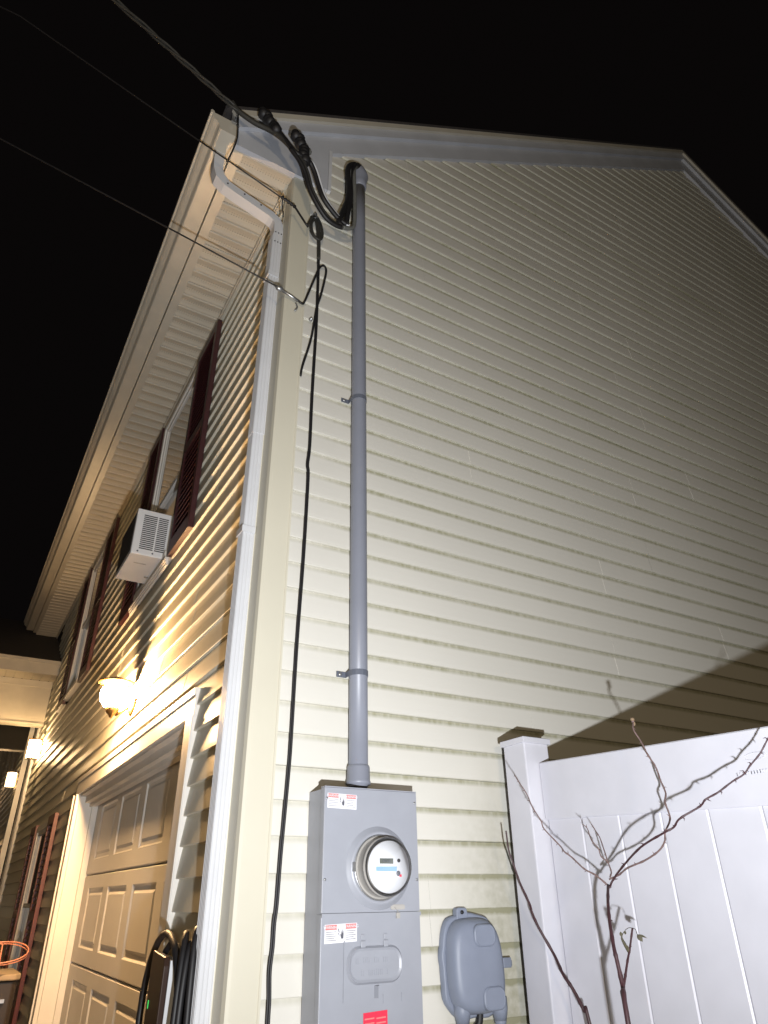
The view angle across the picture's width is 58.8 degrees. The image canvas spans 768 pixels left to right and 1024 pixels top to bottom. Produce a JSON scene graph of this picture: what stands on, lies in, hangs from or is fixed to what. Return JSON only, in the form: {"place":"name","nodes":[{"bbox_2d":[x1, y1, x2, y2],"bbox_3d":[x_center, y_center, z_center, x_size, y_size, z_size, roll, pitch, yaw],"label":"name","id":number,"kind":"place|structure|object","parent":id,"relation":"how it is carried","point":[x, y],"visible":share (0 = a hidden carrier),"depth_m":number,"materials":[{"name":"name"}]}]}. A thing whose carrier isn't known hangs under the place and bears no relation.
{"place":"outdoors","nodes":[
{"label":"outdoors","id":0,"kind":"place"},
{"bbox_2d":[0,0,767,881],"label":"sky","id":1,"kind":"structure","parent":0,"point":[77,263],"materials":[{"name":"black"}]},
{"label":"ground","id":2,"kind":"structure","parent":0,"visible":0},
{"bbox_2d":[0,105,767,1023],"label":"house","id":3,"kind":"structure","parent":2,"relation":"on","point":[566,395],"depth_m":3.98,"materials":[{"name":"plastic"}]},
{"bbox_2d":[7,821,47,969],"bbox_3d":[-3.235,3.629,6.191,0.082,1.460,0.850,16,-33,-27],"label":"window frame","id":4,"kind":"structure","parent":3,"relation":"in","point":[40,835],"depth_m":6.42,"materials":[{"name":"white plastic"}]},
{"bbox_2d":[25,738,43,759],"bbox_3d":[-4.445,3.009,8.662,0.160,0.242,0.144,16,-33,-27],"label":"wall lantern","id":5,"kind":"object","parent":3,"relation":"attached to","point":[33,749],"depth_m":8.62,"materials":[{"name":"white glass"}]},
{"bbox_2d":[63,542,106,701],"bbox_3d":[-3.294,1.195,7.614,0.082,1.620,0.950,16,-33,-27],"label":"window frame","id":6,"kind":"structure","parent":3,"relation":"in","point":[73,686],"depth_m":7.78,"materials":[{"name":"white plastic"}]},
{"bbox_2d":[98,676,134,717],"bbox_3d":[-1.679,1.156,4.257,0.229,0.260,0.221,16,-33,-27],"label":"wall lantern","id":7,"kind":"object","parent":3,"relation":"attached to","point":[114,695],"depth_m":4.22,"materials":[{"name":"white glass"}]},
{"bbox_2d":[59,761,179,1023],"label":"garage door","id":8,"kind":"structure","parent":3,"relation":"in","point":[117,928],"depth_m":3.94,"materials":[{"name":"metal"}]},
{"bbox_2d":[115,508,172,583],"bbox_3d":[-1.697,0.166,4.867,0.284,0.666,0.870,16,-33,-27],"label":"window air conditioner","id":9,"kind":"object","parent":3,"relation":"attached to","point":[145,542],"depth_m":4.52,"materials":[{"name":"white paint"}]},
{"bbox_2d":[0,6,323,259],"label":"overhead wire","id":10,"kind":"object","parent":3,"relation":"attached to","point":[319,228],"visible":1,"depth_m":3.74,"materials":[{"name":"black rubber"}]},
{"bbox_2d":[128,367,196,615],"bbox_3d":[-1.619,-0.185,5.121,0.090,1.706,1.020,16,-33,-27],"label":"window frame","id":11,"kind":"structure","parent":3,"relation":"in","point":[170,460],"depth_m":5.24,"materials":[{"name":"white plastic"}]},
{"bbox_2d":[0,138,326,375],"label":"overhead wire","id":12,"kind":"object","parent":3,"relation":"attached to","point":[279,288],"visible":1,"depth_m":3.48,"materials":[{"name":"black rubber"}]},
{"bbox_2d":[144,950,186,1023],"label":"car charger","id":13,"kind":"object","parent":3,"relation":"attached to","point":[159,1002],"visible":0.71,"depth_m":2.23,"materials":[{"name":"black plastic"}]},
{"bbox_2d":[112,0,356,230],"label":"service drop","id":14,"kind":"object","parent":3,"relation":"attached to","point":[272,126],"visible":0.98,"depth_m":3.76,"materials":[{"name":"black rubber"}]},
{"bbox_2d":[265,260,319,1023],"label":"drop cable","id":15,"kind":"object","parent":3,"relation":"attached to","point":[276,906],"visible":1,"depth_m":2.54,"materials":[{"name":"black rubber"}]},
{"bbox_2d":[336,162,370,787],"bbox_3d":[-0.133,-0.561,3.365,0.136,3.618,0.114,16,-33,-27],"label":"service conduit","id":16,"kind":"object","parent":3,"relation":"attached to","point":[358,771],"visible":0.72,"depth_m":2.99,"materials":[{"name":"grey plastic"}]},
{"bbox_2d":[301,786,422,1023],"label":"meter cabinet","id":17,"kind":"object","parent":3,"relation":"attached to","point":[362,958],"visible":1,"depth_m":2.21,"materials":[{"name":"grey metal"}]},
{"bbox_2d":[352,834,411,900],"bbox_3d":[0.001,1.183,2.274,0.208,0.200,0.086,16,-33,-27],"label":"electric meter","id":18,"kind":"object","parent":17,"relation":"attached to","point":[381,867],"visible":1,"depth_m":2.25,"materials":[{"name":"clear glass"}]},
{"bbox_2d":[438,907,511,1023],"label":"utility box","id":19,"kind":"object","parent":3,"relation":"attached to","point":[473,962],"visible":1,"depth_m":2.39,"materials":[{"name":"grey plastic"}]},
{"bbox_2d":[505,831,590,1023],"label":"rose cane","id":20,"kind":"object","parent":2,"relation":"on","point":[580,1003],"visible":1,"depth_m":2.32,"materials":[{"name":"brown plant"}]},
{"bbox_2d":[500,726,767,1023],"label":"privacy fence","id":21,"kind":"object","parent":2,"relation":"on","point":[689,901],"visible":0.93,"depth_m":2.19,"materials":[{"name":"white plastic"}]},
{"bbox_2d":[514,717,767,1023],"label":"rose bush","id":22,"kind":"object","parent":2,"relation":"on","point":[622,980],"visible":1,"depth_m":1.90,"materials":[{"name":"brown plant"}]},
{"label":"driveway","id":23,"kind":"structure","parent":0,"visible":0},
{"bbox_2d":[0,968,20,1023],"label":"storage bin","id":24,"kind":"object","parent":23,"relation":"on","point":[9,977],"visible":1,"depth_m":4.46,"materials":[{"name":"plastic"}]},
{"bbox_2d":[0,941,28,965],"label":"wire hoop","id":25,"kind":"object","parent":24,"relation":"on","point":[8,943],"visible":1,"depth_m":4.69,"materials":[{"name":"orange metal"}]},
{"bbox_3d":[-0.622,1.475,2.228,0.068,0.095,0.055,16,-33,-27],"label":"cable hook","id":26,"kind":"object","parent":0,"visible":0},
{"bbox_2d":[135,926,196,1023],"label":"charging cable","id":27,"kind":"object","parent":26,"relation":"hanging from","point":[184,958],"visible":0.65,"depth_m":2.18,"materials":[{"name":"black rubber"}]}
]}

